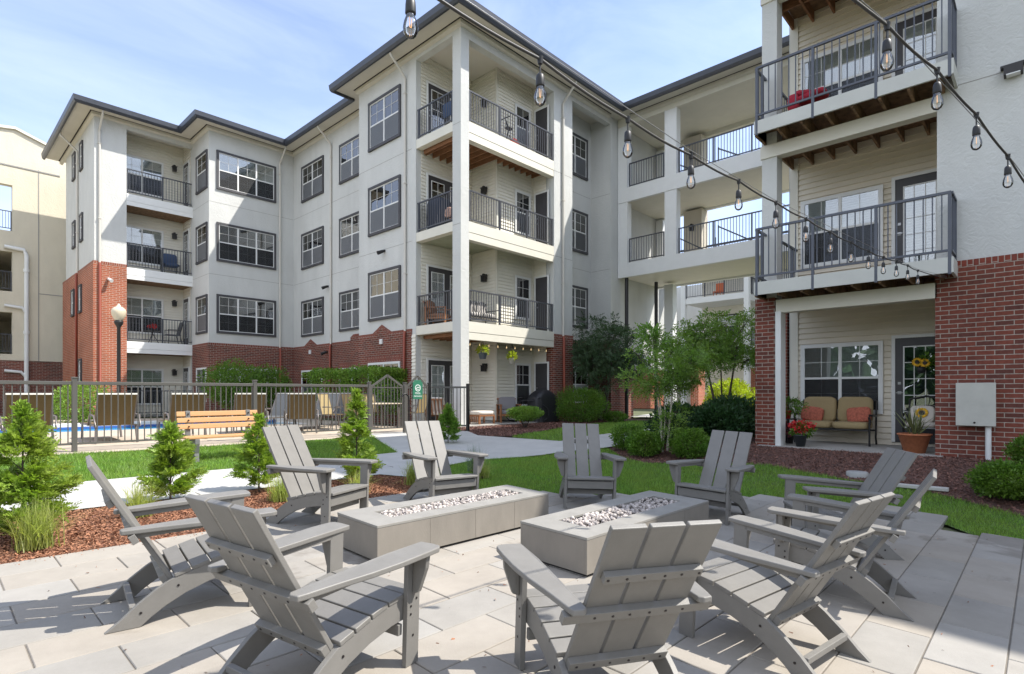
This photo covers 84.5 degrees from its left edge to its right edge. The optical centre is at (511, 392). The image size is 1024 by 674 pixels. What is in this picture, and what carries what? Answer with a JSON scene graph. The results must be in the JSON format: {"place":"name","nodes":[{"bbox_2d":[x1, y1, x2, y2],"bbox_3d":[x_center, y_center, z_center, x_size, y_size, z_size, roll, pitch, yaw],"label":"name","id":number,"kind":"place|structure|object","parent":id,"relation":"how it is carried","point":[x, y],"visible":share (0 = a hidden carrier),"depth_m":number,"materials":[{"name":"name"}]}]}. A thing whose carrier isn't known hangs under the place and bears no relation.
{"place":"outdoors","nodes":[
{"label":"outdoors","id":0,"kind":"place"},
{"bbox_2d":[0,436,397,482],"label":"lawn","id":1,"kind":"structure","parent":0,"point":[190,470],"depth_m":9.00,"materials":[{"name":"green plant"}]},
{"bbox_2d":[176,410,257,461],"bbox_3d":[-4.951,0.721,9.676,0.550,0.830,1.320,0,0,43],"label":"park bench","id":2,"kind":"object","parent":1,"relation":"on","point":[187,420],"visible":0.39,"depth_m":9.64,"materials":[{"name":"brown wood"}]},
{"bbox_2d":[0,475,411,565],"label":"mulch bed","id":3,"kind":"object","parent":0,"point":[119,522],"visible":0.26,"depth_m":5.16,"materials":[{"name":"brown wood"}]},
{"bbox_2d":[0,399,85,538],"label":"arborvitae","id":4,"kind":"object","parent":3,"relation":"on","point":[27,427],"visible":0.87,"depth_m":4.71,"materials":[{"name":"green plant"}]},
{"bbox_2d":[0,495,101,553],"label":"grass tuft","id":5,"kind":"object","parent":3,"relation":"on","point":[36,529],"visible":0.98,"depth_m":4.45,"materials":[{"name":"green plant"}]},
{"bbox_2d":[93,475,182,517],"bbox_3d":[-3.639,1.020,5.522,1.021,0.415,0.915,0,0,8],"label":"grass tuft","id":6,"kind":"object","parent":3,"relation":"on","point":[138,498],"visible":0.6,"depth_m":5.55,"materials":[{"name":"green plant"}]},
{"bbox_2d":[132,420,208,499],"bbox_3d":[-3.729,0.757,6.195,0.727,0.951,0.778,0,0,43],"label":"arborvitae","id":7,"kind":"object","parent":3,"relation":"on","point":[171,460],"visible":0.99,"depth_m":6.14,"materials":[{"name":"green plant"}]},
{"bbox_2d":[223,412,279,491],"bbox_3d":[-3.106,0.735,6.944,0.644,1.005,0.620,0,0,0],"label":"arborvitae","id":8,"kind":"object","parent":3,"relation":"on","point":[259,447],"visible":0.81,"depth_m":6.84,"materials":[{"name":"green plant"}]},
{"bbox_2d":[332,387,385,482],"bbox_3d":[-2.071,0.584,7.680,0.664,1.337,0.707,0,0,43],"label":"arborvitae","id":9,"kind":"object","parent":3,"relation":"on","point":[353,422],"visible":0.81,"depth_m":7.62,"materials":[{"name":"green plant"}]},
{"bbox_2d":[0,418,417,457],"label":"pool deck","id":10,"kind":"structure","parent":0,"point":[120,446],"depth_m":12.80,"materials":[{"name":"concrete"}]},
{"bbox_2d":[0,393,56,443],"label":"sun lounger","id":11,"kind":"object","parent":10,"relation":"on","point":[32,402],"visible":0.52,"depth_m":10.26,"materials":[{"name":"brown fabric"}]},
{"bbox_2d":[53,381,112,422],"bbox_3d":[-14.894,0.320,19.454,2.270,1.494,2.068,0,0,43],"label":"round shrub","id":12,"kind":"object","parent":10,"relation":"on","point":[64,405],"visible":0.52,"depth_m":19.12,"materials":[{"name":"green plant"}]},
{"bbox_2d":[80,393,140,441],"bbox_3d":[-8.345,0.508,11.672,1.635,1.008,0.800,0,0,43],"label":"sun lounger","id":13,"kind":"object","parent":10,"relation":"on","point":[114,409],"visible":0.69,"depth_m":11.23,"materials":[{"name":"brown fabric"}]},
{"bbox_2d":[111,304,125,392],"bbox_3d":[-12.265,-0.885,17.595,0.400,3.810,0.400,0,0,43],"label":"street lamp","id":14,"kind":"object","parent":10,"relation":"on","point":[118,312],"visible":0.74,"depth_m":17.55,"materials":[{"name":"grey metal"}]},
{"bbox_2d":[158,393,208,434],"bbox_3d":[-7.411,0.508,12.656,0.800,1.008,1.635,0,0,-41],"label":"sun lounger","id":15,"kind":"object","parent":10,"relation":"on","point":[184,404],"visible":0.43,"depth_m":12.11,"materials":[{"name":"brown fabric"}]},
{"bbox_2d":[196,357,270,410],"bbox_3d":[-10.666,-0.164,21.603,2.465,2.416,2.517,0,0,43],"label":"bush","id":16,"kind":"object","parent":10,"relation":"on","point":[220,376],"visible":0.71,"depth_m":21.19,"materials":[{"name":"green plant"}]},
{"bbox_2d":[227,393,268,433],"bbox_3d":[-6.422,0.508,13.610,0.800,1.008,1.635,0,0,-33],"label":"sun lounger","id":17,"kind":"object","parent":10,"relation":"on","point":[249,402],"visible":0.35,"depth_m":13.02,"materials":[{"name":"brown"}]},
{"bbox_2d":[243,363,292,415],"bbox_3d":[-9.877,-0.090,22.982,1.920,2.266,1.974,0,0,43],"label":"bush","id":18,"kind":"object","parent":10,"relation":"on","point":[275,377],"visible":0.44,"depth_m":22.89,"materials":[{"name":"green plant"}]},
{"bbox_2d":[283,393,318,432],"bbox_3d":[-5.484,0.508,14.569,0.800,1.008,1.635,0,0,-25],"label":"sun lounger","id":19,"kind":"object","parent":10,"relation":"on","point":[301,406],"visible":0.68,"depth_m":13.99,"materials":[{"name":"brown"}]},
{"bbox_2d":[300,363,407,421],"bbox_3d":[-5.681,0.004,20.613,5.966,2.036,1.894,0,0,43],"label":"hedge","id":20,"kind":"object","parent":10,"relation":"on","point":[315,375],"visible":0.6,"depth_m":19.32,"materials":[{"name":"green plant"}]},
{"bbox_2d":[1,429,649,510],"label":"path","id":21,"kind":"structure","parent":0,"point":[87,493],"depth_m":9.54,"materials":[{"name":"concrete"}]},
{"bbox_2d":[0,0,788,286],"label":"sky","id":22,"kind":"structure","parent":0,"point":[267,66],"materials":[{"name":"blue"}]},
{"bbox_2d":[0,489,1023,673],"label":"patio","id":23,"kind":"structure","parent":0,"point":[54,630],"depth_m":3.39,"materials":[{"name":"concrete"}]},
{"bbox_2d":[85,455,276,633],"bbox_3d":[-2.045,0.843,3.479,0.937,0.916,0.810,1,1,-38],"label":"adirondack chair","id":24,"kind":"object","parent":23,"relation":"on","point":[175,559],"visible":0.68,"depth_m":3.30,"materials":[{"name":"grey"}]},
{"bbox_2d":[185,494,439,673],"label":"adirondack chair","id":25,"kind":"object","parent":23,"relation":"on","point":[352,613],"visible":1,"depth_m":2.54,"materials":[{"name":"grey"}]},
{"bbox_2d":[262,424,377,523],"bbox_3d":[-1.939,0.807,5.559,0.937,0.916,0.810,2,1,22],"label":"adirondack chair","id":26,"kind":"object","parent":23,"relation":"on","point":[307,485],"visible":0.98,"depth_m":5.52,"materials":[{"name":"grey"}]},
{"bbox_2d":[337,485,548,559],"bbox_3d":[-0.540,1.161,5.244,0.594,0.330,2.044,0,0,43],"label":"fire pit","id":27,"kind":"object","parent":23,"relation":"on","point":[372,532],"visible":0.88,"depth_m":4.85,"materials":[{"name":"concrete"}]},
{"bbox_2d":[380,490,517,516],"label":"fire stones","id":28,"kind":"object","parent":27,"relation":"in","point":[442,504],"visible":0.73,"depth_m":5.17,"materials":[{"name":"white stone"}]},
{"bbox_2d":[402,421,487,500],"bbox_3d":[-0.856,0.818,6.583,0.810,0.916,0.937,1,1,-36],"label":"adirondack chair","id":29,"kind":"object","parent":23,"relation":"on","point":[431,480],"visible":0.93,"depth_m":6.60,"materials":[{"name":"grey"}]},
{"bbox_2d":[554,423,626,508],"bbox_3d":[0.885,0.863,6.838,0.810,0.916,0.937,2,1,-2],"label":"adirondack chair","id":30,"kind":"object","parent":23,"relation":"on","point":[594,482],"visible":1,"depth_m":6.97,"materials":[{"name":"grey wood"}]},
{"bbox_2d":[496,519,721,673],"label":"adirondack chair","id":31,"kind":"object","parent":23,"relation":"on","point":[636,596],"visible":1,"depth_m":2.33,"materials":[{"name":"grey"}]},
{"bbox_2d":[520,490,708,575],"bbox_3d":[1.017,1.207,5.108,0.664,0.333,2.064,0,0,43],"label":"fire pit","id":32,"kind":"object","parent":23,"relation":"on","point":[553,539],"visible":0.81,"depth_m":4.51,"materials":[{"name":"concrete"}]},
{"bbox_2d":[562,497,676,526],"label":"fire stones","id":33,"kind":"object","parent":32,"relation":"in","point":[607,515],"visible":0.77,"depth_m":5.02,"materials":[{"name":"white stone"}]},
{"bbox_2d":[666,430,755,525],"bbox_3d":[2.300,0.912,6.352,0.810,0.916,0.937,3,1,41],"label":"adirondack chair","id":34,"kind":"object","parent":23,"relation":"on","point":[724,490],"visible":0.95,"depth_m":6.42,"materials":[{"name":"grey"}]},
{"bbox_2d":[679,492,894,673],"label":"adirondack chair","id":35,"kind":"object","parent":23,"relation":"on","point":[737,579],"visible":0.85,"depth_m":3.00,"materials":[{"name":"grey wood"}]},
{"bbox_2d":[778,447,917,560],"bbox_3d":[3.014,0.955,5.102,0.937,0.916,0.810,2,1,8],"label":"adirondack chair","id":36,"kind":"object","parent":23,"relation":"on","point":[889,470],"visible":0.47,"depth_m":4.97,"materials":[{"name":"grey wood"}]},
{"bbox_2d":[767,468,936,621],"bbox_3d":[2.371,0.959,3.950,0.937,0.916,0.810,2,1,37],"label":"adirondack chair","id":37,"kind":"object","parent":23,"relation":"on","point":[872,593],"visible":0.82,"depth_m":3.82,"materials":[{"name":"grey"}]},
{"bbox_2d":[0,513,1023,673],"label":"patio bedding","id":38,"kind":"object","parent":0,"point":[669,648],"visible":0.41,"depth_m":3.35,"materials":[{"name":"grey concrete"}]},
{"bbox_2d":[1,408,1023,533],"bbox_3d":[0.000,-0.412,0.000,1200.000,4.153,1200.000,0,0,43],"label":"ground","id":39,"kind":"structure","parent":0,"point":[639,411],"depth_m":14.34,"materials":[{"name":"soil"}]},
{"bbox_2d":[0,125,65,415],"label":"building","id":40,"kind":"structure","parent":39,"relation":"on","point":[32,259],"depth_m":27.62,"materials":[{"name":"paint"}]},
{"bbox_2d":[0,375,469,451],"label":"pool fence","id":41,"kind":"object","parent":39,"relation":"on","point":[74,382],"visible":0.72,"depth_m":11.85,"materials":[{"name":"grey metal"}]},
{"bbox_2d":[41,0,658,426],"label":"apartment building","id":42,"kind":"structure","parent":39,"relation":"on","point":[311,244],"depth_m":22.67,"materials":[{"name":"grey paint"}]},
{"bbox_2d":[127,368,163,404],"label":"window","id":43,"kind":"structure","parent":42,"relation":"in","point":[133,374],"depth_m":24.80,"materials":[{"name":"white glass"}]},
{"bbox_2d":[127,296,163,334],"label":"window","id":44,"kind":"structure","parent":42,"relation":"in","point":[136,306],"depth_m":24.72,"materials":[{"name":"grey glass"}]},
{"bbox_2d":[127,225,163,266],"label":"window","id":45,"kind":"structure","parent":42,"relation":"in","point":[139,235],"depth_m":24.72,"materials":[{"name":"grey glass"}]},
{"bbox_2d":[127,154,163,197],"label":"window","id":46,"kind":"structure","parent":42,"relation":"in","point":[137,163],"depth_m":24.72,"materials":[{"name":"grey glass"}]},
{"bbox_2d":[195,294,207,334],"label":"window","id":47,"kind":"structure","parent":42,"relation":"in","point":[201,301],"depth_m":24.15,"materials":[{"name":"white paint"}]},
{"bbox_2d":[195,221,207,264],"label":"window","id":48,"kind":"structure","parent":42,"relation":"in","point":[202,230],"depth_m":24.15,"materials":[{"name":"grey glass"}]},
{"bbox_2d":[195,149,207,194],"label":"window","id":49,"kind":"structure","parent":42,"relation":"in","point":[202,159],"depth_m":24.15,"materials":[{"name":"grey glass"}]},
{"bbox_2d":[216,294,275,336],"bbox_3d":[-11.612,-3.355,24.759,0.067,1.650,2.530,0,0,43],"label":"window","id":50,"kind":"structure","parent":42,"relation":"in","point":[238,315],"depth_m":24.73,"materials":[{"name":"glass"}]},
{"bbox_2d":[216,222,275,269],"bbox_3d":[-11.612,-6.405,24.759,0.067,1.650,2.530,0,0,43],"label":"window","id":51,"kind":"structure","parent":42,"relation":"in","point":[235,244],"depth_m":24.73,"materials":[{"name":"glass"}]},
{"bbox_2d":[216,149,275,202],"bbox_3d":[-11.612,-9.455,24.759,0.067,1.650,2.530,0,0,43],"label":"window","id":52,"kind":"structure","parent":42,"relation":"in","point":[236,174],"depth_m":24.72,"materials":[{"name":"grey glass"}]},
{"bbox_2d":[301,296,323,336],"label":"window","id":53,"kind":"structure","parent":42,"relation":"in","point":[312,310],"depth_m":24.99,"materials":[{"name":"white paint"}]},
{"bbox_2d":[301,226,323,269],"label":"window","id":54,"kind":"structure","parent":42,"relation":"in","point":[312,242],"depth_m":24.99,"materials":[{"name":"grey glass"}]},
{"bbox_2d":[301,155,323,202],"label":"window","id":55,"kind":"structure","parent":42,"relation":"in","point":[312,173],"depth_m":24.99,"materials":[{"name":"grey glass"}]},
{"bbox_2d":[339,288,358,331],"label":"window","id":56,"kind":"structure","parent":42,"relation":"in","point":[348,300],"depth_m":22.89,"materials":[{"name":"grey glass"}]},
{"bbox_2d":[339,211,358,257],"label":"window","id":57,"kind":"structure","parent":42,"relation":"in","point":[349,224],"depth_m":22.89,"materials":[{"name":"grey glass"}]},
{"bbox_2d":[339,134,358,184],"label":"window","id":58,"kind":"structure","parent":42,"relation":"in","point":[348,150],"depth_m":22.89,"materials":[{"name":"grey glass"}]},
{"bbox_2d":[368,265,400,321],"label":"window","id":59,"kind":"structure","parent":42,"relation":"in","point":[384,285],"depth_m":19.64,"materials":[{"name":"white paint"}]},
{"bbox_2d":[368,174,400,236],"bbox_3d":[-4.471,-6.485,19.675,1.950,1.750,0.067,0,0,43],"label":"window","id":60,"kind":"structure","parent":42,"relation":"in","point":[384,198],"depth_m":19.64,"materials":[{"name":"grey glass"}]},
{"bbox_2d":[368,84,400,152],"bbox_3d":[-4.471,-9.535,19.675,1.950,1.750,0.067,0,0,43],"label":"window","id":61,"kind":"structure","parent":42,"relation":"in","point":[384,112],"depth_m":19.64,"materials":[{"name":"grey glass"}]},
{"bbox_2d":[426,80,451,134],"bbox_3d":[-2.220,-9.320,19.348,0.060,2.100,1.750,0,0,43],"label":"door","id":62,"kind":"structure","parent":42,"relation":"in","point":[433,91],"depth_m":18.95,"materials":[{"name":"white paint"}]},
{"bbox_2d":[426,358,452,420],"bbox_3d":[-2.220,-0.100,19.348,0.060,2.100,1.750,0,0,43],"label":"door","id":63,"kind":"structure","parent":42,"relation":"in","point":[439,372],"depth_m":19.14,"materials":[{"name":"white paint"}]},
{"bbox_2d":[426,264,452,324],"bbox_3d":[-2.220,-3.220,19.348,0.060,2.100,1.750,0,0,43],"label":"door","id":64,"kind":"structure","parent":42,"relation":"in","point":[438,279],"depth_m":19.09,"materials":[{"name":"white paint"}]},
{"bbox_2d":[426,172,452,229],"bbox_3d":[-2.220,-6.270,19.348,0.060,2.100,1.750,0,0,43],"label":"door","id":65,"kind":"structure","parent":42,"relation":"in","point":[436,185],"depth_m":19.02,"materials":[{"name":"white paint"}]},
{"bbox_2d":[515,363,530,405],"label":"window","id":66,"kind":"structure","parent":42,"relation":"in","point":[522,370],"depth_m":20.30,"materials":[{"name":"grey glass"}]},
{"bbox_2d":[515,275,530,320],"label":"window","id":67,"kind":"structure","parent":42,"relation":"in","point":[522,284],"depth_m":20.30,"materials":[{"name":"glass"}]},
{"bbox_2d":[515,189,530,236],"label":"window","id":68,"kind":"structure","parent":42,"relation":"in","point":[522,199],"depth_m":20.30,"materials":[{"name":"white glass"}]},
{"bbox_2d":[515,103,530,149],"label":"window","id":69,"kind":"structure","parent":42,"relation":"in","point":[521,111],"depth_m":20.30,"materials":[{"name":"grey glass"}]},
{"bbox_2d":[534,274,548,330],"bbox_3d":[1.063,-3.195,20.456,0.680,2.090,0.060,0,0,43],"label":"door","id":70,"kind":"structure","parent":42,"relation":"in","point":[541,283],"depth_m":20.46,"materials":[{"name":"white paint"}]},
{"bbox_2d":[534,189,548,244],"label":"door","id":71,"kind":"structure","parent":42,"relation":"in","point":[541,199],"depth_m":20.46,"materials":[{"name":"white paint"}]},
{"bbox_2d":[534,104,548,158],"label":"door","id":72,"kind":"structure","parent":42,"relation":"in","point":[541,115],"depth_m":20.43,"materials":[{"name":"white paint"}]},
{"bbox_2d":[572,285,587,328],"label":"window","id":73,"kind":"structure","parent":42,"relation":"in","point":[579,294],"depth_m":22.88,"materials":[{"name":"grey glass"}]},
{"bbox_2d":[572,208,587,254],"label":"window","id":74,"kind":"structure","parent":42,"relation":"in","point":[579,219],"depth_m":22.89,"materials":[{"name":"grey glass"}]},
{"bbox_2d":[572,132,587,180],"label":"window","id":75,"kind":"structure","parent":42,"relation":"in","point":[579,144],"depth_m":22.89,"materials":[{"name":"grey glass"}]},
{"bbox_2d":[438,402,460,442],"bbox_3d":[-1.429,0.694,12.856,0.734,0.952,0.737,0,0,-24],"label":"arborvitae","id":76,"kind":"object","parent":39,"relation":"on","point":[448,418],"visible":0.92,"depth_m":12.77,"materials":[{"name":"green plant"}]},
{"bbox_2d":[527,389,558,421],"bbox_3d":[1.061,0.445,19.845,0.752,1.130,1.303,0,0,43],"label":"covered grill","id":77,"kind":"object","parent":39,"relation":"on","point":[548,398],"visible":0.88,"depth_m":19.52,"materials":[{"name":"black fabric"}]},
{"bbox_2d":[633,274,787,408],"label":"distant apartments","id":78,"kind":"structure","parent":39,"relation":"on","point":[737,296],"depth_m":35.88,"materials":[{"name":"grey paint"}]},
{"bbox_2d":[667,307,754,397],"bbox_3d":[5.751,-0.712,16.033,2.830,3.572,3.018,0,0,43],"label":"serviceberry tree","id":79,"kind":"object","parent":39,"relation":"on","point":[723,346],"visible":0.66,"depth_m":15.40,"materials":[{"name":"green plant"}]},
{"bbox_2d":[702,377,754,402],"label":"golden shrub","id":80,"kind":"object","parent":39,"relation":"on","point":[739,388],"visible":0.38,"depth_m":24.46,"materials":[{"name":"yellow plant"}]},
{"bbox_2d":[754,0,1023,460],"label":"brick apartment house","id":81,"kind":"structure","parent":39,"relation":"on","point":[871,153],"depth_m":10.52,"materials":[{"name":"grey paint"}]},
{"bbox_2d":[403,0,946,284],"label":"string lights","id":82,"kind":"object","parent":81,"relation":"hanging from","point":[410,8],"visible":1,"depth_m":2.64,"materials":[{"name":"grey"}]},
{"bbox_2d":[788,419,817,446],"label":"potted plant","id":83,"kind":"object","parent":81,"relation":"on","point":[800,438],"visible":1,"depth_m":10.65,"materials":[{"name":"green plant"}]},
{"bbox_2d":[793,397,877,446],"bbox_3d":[6.489,0.554,11.348,1.360,0.946,0.688,0,0,43],"label":"loveseat","id":84,"kind":"object","parent":81,"relation":"on","point":[828,405],"visible":0.79,"depth_m":11.27,"materials":[{"name":"beige fabric"}]},
{"bbox_2d":[800,184,882,268],"bbox_3d":[6.787,-3.395,11.670,1.510,1.450,0.045,0,0,43],"label":"window","id":85,"kind":"structure","parent":81,"relation":"in","point":[870,196],"depth_m":11.64,"materials":[{"name":"grey glass"}]},
{"bbox_2d":[801,341,882,413],"bbox_3d":[6.787,-0.305,11.670,1.510,1.450,0.045,0,0,43],"label":"window","id":86,"kind":"structure","parent":81,"relation":"in","point":[850,369],"depth_m":11.64,"materials":[{"name":"grey glass"}]},
{"bbox_2d":[801,30,882,97],"bbox_3d":[6.787,-6.445,11.670,1.510,1.450,0.045,0,0,43],"label":"window","id":87,"kind":"structure","parent":81,"relation":"in","point":[867,39],"depth_m":11.62,"materials":[{"name":"grey glass"}]},
{"bbox_2d":[891,333,934,443],"bbox_3d":[7.762,-0.080,10.737,0.910,2.080,0.060,0,0,43],"label":"door","id":88,"kind":"structure","parent":81,"relation":"in","point":[906,382],"depth_m":10.86,"materials":[{"name":"white paint"}]},
{"bbox_2d":[894,404,933,453],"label":"potted plant","id":89,"kind":"object","parent":81,"relation":"on","point":[916,442],"visible":0.96,"depth_m":9.52,"materials":[{"name":"green plant"}]},
{"bbox_2d":[891,168,936,264],"bbox_3d":[7.762,-3.170,10.737,0.910,2.080,0.060,0,0,43],"label":"door","id":90,"kind":"structure","parent":81,"relation":"in","point":[921,183],"depth_m":10.80,"materials":[{"name":"white paint"}]},
{"bbox_2d":[891,5,936,76],"bbox_3d":[7.762,-6.220,10.737,0.910,2.080,0.060,0,0,43],"label":"door","id":91,"kind":"structure","parent":81,"relation":"in","point":[927,12],"depth_m":10.79,"materials":[{"name":"white paint"}]},
{"bbox_2d":[956,383,995,459],"bbox_3d":[7.248,0.588,8.814,0.485,1.485,0.168,0,0,43],"label":"utility box","id":92,"kind":"object","parent":81,"relation":"attached to","point":[975,404],"visible":0.91,"depth_m":8.73,"materials":[{"name":"metal"}]},
{"bbox_2d":[388,418,647,435],"bbox_3d":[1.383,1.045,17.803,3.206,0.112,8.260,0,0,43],"label":"shredded mulch","id":93,"kind":"object","parent":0,"point":[532,427],"visible":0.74,"depth_m":16.45,"materials":[{"name":"brown wood"}]},
{"bbox_2d":[505,405,544,427],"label":"box shrub","id":94,"kind":"object","parent":93,"relation":"on","point":[520,413],"visible":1,"depth_m":16.32,"materials":[{"name":"green plant"}]},
{"bbox_2d":[554,385,611,422],"bbox_3d":[2.376,0.378,19.611,2.141,1.333,2.098,0,0,43],"label":"laurel shrub","id":95,"kind":"object","parent":93,"relation":"on","point":[596,398],"visible":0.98,"depth_m":19.28,"materials":[{"name":"green plant"}]},
{"bbox_2d":[567,311,653,419],"bbox_3d":[3.342,-1.009,20.914,3.861,4.167,3.591,0,0,43],"label":"dark yew","id":96,"kind":"object","parent":93,"relation":"on","point":[586,355],"visible":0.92,"depth_m":20.24,"materials":[{"name":"green plant"}]},
{"bbox_2d":[513,420,653,440],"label":"grass","id":97,"kind":"structure","parent":0,"point":[604,428],"depth_m":14.85,"materials":[{"name":"green plant"}]},
{"bbox_2d":[618,35,788,418],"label":"breezeway bridge","id":98,"kind":"structure","parent":0,"point":[696,112],"depth_m":21.78,"materials":[{"name":"white paint"}]},
{"bbox_2d":[438,447,1023,538],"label":"lawn","id":99,"kind":"structure","parent":0,"point":[911,490],"depth_m":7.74,"materials":[{"name":"green plant"}]},
{"bbox_2d":[611,435,1023,516],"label":"mulch bed","id":100,"kind":"object","parent":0,"point":[992,505],"visible":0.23,"depth_m":8.74,"materials":[{"name":"brown wood"}]},
{"bbox_2d":[624,428,664,456],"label":"boxwood shrub","id":101,"kind":"object","parent":100,"relation":"on","point":[653,445],"visible":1,"depth_m":10.48,"materials":[{"name":"green plant"}]},
{"bbox_2d":[614,318,719,451],"bbox_3d":[3.047,-0.157,10.935,1.863,2.653,1.860,0,0,43],"label":"birch tree","id":102,"kind":"object","parent":100,"relation":"on","point":[681,370],"visible":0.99,"depth_m":10.77,"materials":[{"name":"green plant"}]},
{"bbox_2d":[667,426,709,458],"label":"boxwood shrub","id":103,"kind":"object","parent":100,"relation":"on","point":[678,440],"visible":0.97,"depth_m":10.04,"materials":[{"name":"green plant"}]},
{"bbox_2d":[687,401,754,438],"bbox_3d":[4.504,0.633,12.174,1.544,0.909,1.485,0,0,43],"label":"leafy shrub","id":104,"kind":"object","parent":100,"relation":"on","point":[714,416],"visible":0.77,"depth_m":11.81,"materials":[{"name":"green plant"}]},
{"bbox_2d":[699,393,754,436],"bbox_3d":[5.231,0.535,13.298,1.891,1.135,1.818,0,0,-5],"label":"leafy shrub","id":105,"kind":"object","parent":100,"relation":"on","point":[739,401],"visible":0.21,"depth_m":13.10,"materials":[{"name":"green plant"}]},
{"bbox_2d":[961,457,1023,500],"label":"boxwood shrub","id":106,"kind":"object","parent":100,"relation":"on","point":[984,480],"visible":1,"depth_m":6.90,"materials":[{"name":"green plant"}]},
{"bbox_2d":[852,0,1023,187],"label":"string lights","id":107,"kind":"object","parent":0,"point":[887,49],"visible":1,"depth_m":2.60,"materials":[{"name":"grey"}]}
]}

